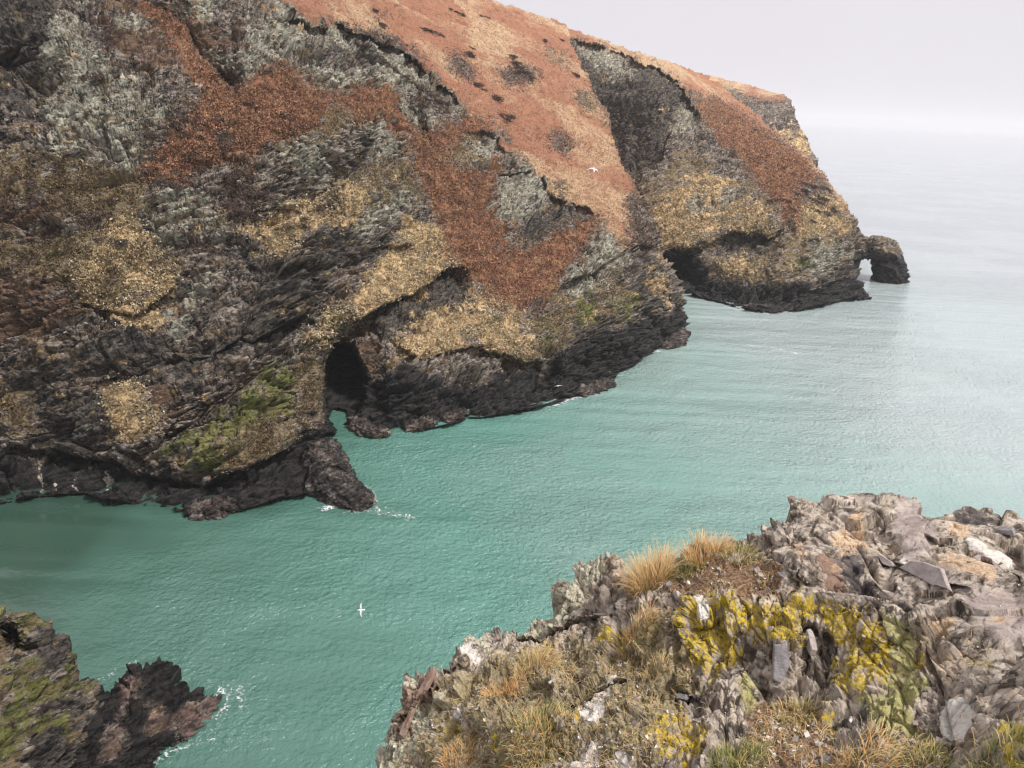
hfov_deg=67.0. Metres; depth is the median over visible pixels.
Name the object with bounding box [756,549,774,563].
grass tuft
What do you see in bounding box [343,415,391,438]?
tidal rock
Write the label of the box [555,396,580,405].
sea foam
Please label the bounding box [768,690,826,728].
grass tuft
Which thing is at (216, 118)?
heather bush
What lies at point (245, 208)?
heather bush
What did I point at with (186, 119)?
heather bush
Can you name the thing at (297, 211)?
heather bush
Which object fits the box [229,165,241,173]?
heather bush
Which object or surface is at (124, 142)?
heather bush
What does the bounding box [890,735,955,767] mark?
grass tuft
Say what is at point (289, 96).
bracken
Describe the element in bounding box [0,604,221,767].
shore rock
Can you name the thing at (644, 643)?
grass tuft
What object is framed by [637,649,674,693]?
grass tuft
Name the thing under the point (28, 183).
heather bush
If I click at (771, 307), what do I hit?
tidal rock
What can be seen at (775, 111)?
distant headland terrain
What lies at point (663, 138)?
headland terrain
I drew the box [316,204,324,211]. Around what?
heather bush
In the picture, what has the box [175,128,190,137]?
heather bush
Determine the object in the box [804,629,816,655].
slate slab
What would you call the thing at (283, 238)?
dry grass
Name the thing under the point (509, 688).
grass tuft
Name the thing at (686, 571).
grass tuft
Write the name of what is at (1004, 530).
slate slab
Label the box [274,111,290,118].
heather bush
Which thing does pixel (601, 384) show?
tidal rock
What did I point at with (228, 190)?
dark heather
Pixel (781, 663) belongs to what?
slate slab
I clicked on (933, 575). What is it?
slate slab
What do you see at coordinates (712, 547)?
grass tuft
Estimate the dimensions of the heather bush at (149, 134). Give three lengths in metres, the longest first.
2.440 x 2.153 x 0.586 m
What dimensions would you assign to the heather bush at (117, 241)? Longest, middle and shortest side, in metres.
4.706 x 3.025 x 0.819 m
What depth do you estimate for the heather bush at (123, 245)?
99.99 m
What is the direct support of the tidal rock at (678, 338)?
in the sea water
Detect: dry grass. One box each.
[0,144,673,443]
[649,166,857,280]
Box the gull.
[358,602,364,616]
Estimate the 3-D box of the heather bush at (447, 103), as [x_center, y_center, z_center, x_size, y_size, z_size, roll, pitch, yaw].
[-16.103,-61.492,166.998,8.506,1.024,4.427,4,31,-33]
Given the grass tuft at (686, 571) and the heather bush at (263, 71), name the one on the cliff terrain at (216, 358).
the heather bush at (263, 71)
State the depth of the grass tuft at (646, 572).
5.35 m
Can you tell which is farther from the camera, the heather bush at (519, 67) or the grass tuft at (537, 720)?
the heather bush at (519, 67)
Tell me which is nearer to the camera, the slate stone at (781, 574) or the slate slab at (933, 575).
the slate slab at (933, 575)
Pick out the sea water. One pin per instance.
(722, 423)
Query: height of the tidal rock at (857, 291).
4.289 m
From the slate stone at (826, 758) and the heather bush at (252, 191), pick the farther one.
the heather bush at (252, 191)
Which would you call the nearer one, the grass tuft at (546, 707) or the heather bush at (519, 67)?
the grass tuft at (546, 707)
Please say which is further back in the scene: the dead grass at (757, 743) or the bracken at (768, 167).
the bracken at (768, 167)
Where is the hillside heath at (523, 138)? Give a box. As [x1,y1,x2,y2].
[286,0,645,253]
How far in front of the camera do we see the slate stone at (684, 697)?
4.33 m
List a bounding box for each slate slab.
[399,708,416,738]
[415,666,436,699]
[772,642,790,683]
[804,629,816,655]
[878,553,895,566]
[900,561,951,591]
[995,526,1014,534]
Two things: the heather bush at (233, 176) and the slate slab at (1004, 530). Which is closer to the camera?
the slate slab at (1004, 530)
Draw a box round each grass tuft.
[432,735,480,767]
[479,668,532,700]
[494,701,581,767]
[507,639,567,682]
[532,697,558,723]
[608,537,692,600]
[610,594,667,663]
[627,619,658,665]
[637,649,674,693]
[669,554,712,582]
[679,526,736,570]
[702,734,776,767]
[717,538,759,566]
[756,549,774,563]
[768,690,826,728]
[824,713,934,767]
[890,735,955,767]
[953,716,1023,767]
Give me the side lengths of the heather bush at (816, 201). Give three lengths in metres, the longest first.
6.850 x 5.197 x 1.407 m
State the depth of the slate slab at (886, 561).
4.49 m
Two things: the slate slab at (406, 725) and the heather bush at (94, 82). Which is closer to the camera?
the slate slab at (406, 725)
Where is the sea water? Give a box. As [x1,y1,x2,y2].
[0,123,1023,767]
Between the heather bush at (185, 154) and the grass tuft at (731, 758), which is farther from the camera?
the heather bush at (185, 154)
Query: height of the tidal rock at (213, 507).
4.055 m
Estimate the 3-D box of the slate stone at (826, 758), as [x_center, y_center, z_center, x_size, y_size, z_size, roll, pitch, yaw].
[1.368,1.642,3.377,0.043,0.020,0.059,-22,-7,41]
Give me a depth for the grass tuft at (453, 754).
4.92 m
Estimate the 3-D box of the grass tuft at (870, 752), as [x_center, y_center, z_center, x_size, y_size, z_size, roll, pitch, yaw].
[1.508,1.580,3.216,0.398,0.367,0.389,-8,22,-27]
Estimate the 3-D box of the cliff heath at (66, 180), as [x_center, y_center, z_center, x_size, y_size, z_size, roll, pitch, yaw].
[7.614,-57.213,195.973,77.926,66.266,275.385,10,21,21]
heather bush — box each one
[6,176,36,187]
[78,77,100,84]
[87,72,104,79]
[98,233,130,246]
[106,196,117,204]
[113,240,125,249]
[119,138,131,145]
[142,258,158,264]
[143,131,158,137]
[146,190,158,204]
[156,177,175,184]
[160,112,184,128]
[167,181,178,186]
[174,186,184,190]
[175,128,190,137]
[177,116,200,122]
[180,150,204,157]
[210,114,223,120]
[222,172,242,180]
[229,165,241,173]
[234,206,250,212]
[236,185,254,194]
[246,200,261,206]
[254,189,279,203]
[256,68,274,73]
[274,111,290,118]
[293,209,302,214]
[299,216,309,221]
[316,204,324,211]
[420,27,440,34]
[422,94,452,105]
[463,50,476,57]
[492,94,504,101]
[498,113,517,121]
[513,65,525,68]
[515,69,532,74]
[776,197,793,203]
[808,196,825,205]
[810,208,832,217]
[828,204,838,211]
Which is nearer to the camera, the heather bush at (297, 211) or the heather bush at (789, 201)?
the heather bush at (297, 211)
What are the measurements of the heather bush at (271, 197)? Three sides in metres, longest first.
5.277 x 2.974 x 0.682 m
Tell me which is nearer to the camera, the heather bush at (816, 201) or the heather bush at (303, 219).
the heather bush at (303, 219)
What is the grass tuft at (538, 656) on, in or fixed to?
on the outcrop ground at (947, 621)
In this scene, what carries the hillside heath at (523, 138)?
on the cliff terrain at (216, 358)
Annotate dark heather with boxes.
[2,7,660,256]
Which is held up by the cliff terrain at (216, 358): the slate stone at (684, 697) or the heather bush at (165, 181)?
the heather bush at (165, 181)
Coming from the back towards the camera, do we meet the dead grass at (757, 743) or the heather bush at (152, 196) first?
the heather bush at (152, 196)
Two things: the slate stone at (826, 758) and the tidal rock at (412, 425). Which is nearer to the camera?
the slate stone at (826, 758)
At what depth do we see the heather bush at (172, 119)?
108.61 m
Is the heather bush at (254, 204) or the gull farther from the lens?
the heather bush at (254, 204)
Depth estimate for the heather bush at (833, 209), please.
228.39 m
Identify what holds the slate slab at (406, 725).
on the outcrop ground at (947, 621)
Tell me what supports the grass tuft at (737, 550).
on the outcrop ground at (947, 621)
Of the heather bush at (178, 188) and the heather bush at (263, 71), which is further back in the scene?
the heather bush at (263, 71)
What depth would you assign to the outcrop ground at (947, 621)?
4.36 m
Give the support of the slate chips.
on the outcrop ground at (947, 621)
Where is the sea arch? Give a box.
[853,235,909,283]
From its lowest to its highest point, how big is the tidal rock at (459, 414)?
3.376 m
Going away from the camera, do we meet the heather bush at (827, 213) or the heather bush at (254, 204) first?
the heather bush at (254, 204)
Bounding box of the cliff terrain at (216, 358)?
[0,0,689,511]
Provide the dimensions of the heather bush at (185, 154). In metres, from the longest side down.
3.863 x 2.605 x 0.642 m
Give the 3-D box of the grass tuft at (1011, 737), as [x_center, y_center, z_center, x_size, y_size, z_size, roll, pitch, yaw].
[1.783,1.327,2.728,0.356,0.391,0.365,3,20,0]
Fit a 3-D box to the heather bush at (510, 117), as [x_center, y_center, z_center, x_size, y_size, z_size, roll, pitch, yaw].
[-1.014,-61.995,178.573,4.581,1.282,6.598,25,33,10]
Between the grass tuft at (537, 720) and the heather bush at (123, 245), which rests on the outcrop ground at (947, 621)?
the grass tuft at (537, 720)
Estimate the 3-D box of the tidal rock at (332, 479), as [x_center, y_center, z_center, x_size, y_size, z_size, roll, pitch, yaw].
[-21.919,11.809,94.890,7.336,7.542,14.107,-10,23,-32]
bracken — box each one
[130,0,609,317]
[683,85,826,234]
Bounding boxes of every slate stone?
[676,694,689,701]
[777,572,784,577]
[820,755,830,764]
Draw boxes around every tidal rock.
[183,494,240,520]
[300,437,376,511]
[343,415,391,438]
[401,415,437,432]
[440,408,469,422]
[576,377,616,396]
[659,327,690,349]
[742,302,793,313]
[847,289,868,296]
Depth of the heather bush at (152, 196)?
103.46 m
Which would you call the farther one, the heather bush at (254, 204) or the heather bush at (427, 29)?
the heather bush at (427, 29)
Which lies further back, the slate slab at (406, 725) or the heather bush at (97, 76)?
the heather bush at (97, 76)
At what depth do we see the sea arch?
232.48 m
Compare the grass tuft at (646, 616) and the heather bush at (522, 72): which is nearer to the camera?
the grass tuft at (646, 616)
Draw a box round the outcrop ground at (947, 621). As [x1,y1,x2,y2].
[375,492,1023,767]
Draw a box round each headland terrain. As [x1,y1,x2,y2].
[551,18,871,313]
[696,72,822,171]
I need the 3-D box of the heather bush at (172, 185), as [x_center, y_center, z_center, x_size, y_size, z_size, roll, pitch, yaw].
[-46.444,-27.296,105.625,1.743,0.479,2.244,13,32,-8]
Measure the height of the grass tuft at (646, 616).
0.478 m
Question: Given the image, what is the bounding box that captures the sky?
[493,0,1023,132]
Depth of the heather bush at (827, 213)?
219.45 m
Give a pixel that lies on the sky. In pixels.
(917, 64)
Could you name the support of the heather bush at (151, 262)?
on the cliff terrain at (216, 358)
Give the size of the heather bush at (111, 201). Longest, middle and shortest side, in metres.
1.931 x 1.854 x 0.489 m
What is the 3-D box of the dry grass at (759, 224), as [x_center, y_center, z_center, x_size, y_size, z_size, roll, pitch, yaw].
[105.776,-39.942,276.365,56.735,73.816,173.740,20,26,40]
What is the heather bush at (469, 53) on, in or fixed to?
on the cliff terrain at (216, 358)
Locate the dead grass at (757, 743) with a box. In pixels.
[380,505,1022,767]
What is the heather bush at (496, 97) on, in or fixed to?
on the cliff terrain at (216, 358)
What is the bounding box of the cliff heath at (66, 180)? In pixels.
[0,44,639,478]
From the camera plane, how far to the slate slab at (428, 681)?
5.83 m
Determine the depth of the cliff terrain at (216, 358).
114.83 m
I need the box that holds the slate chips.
[381,502,1021,767]

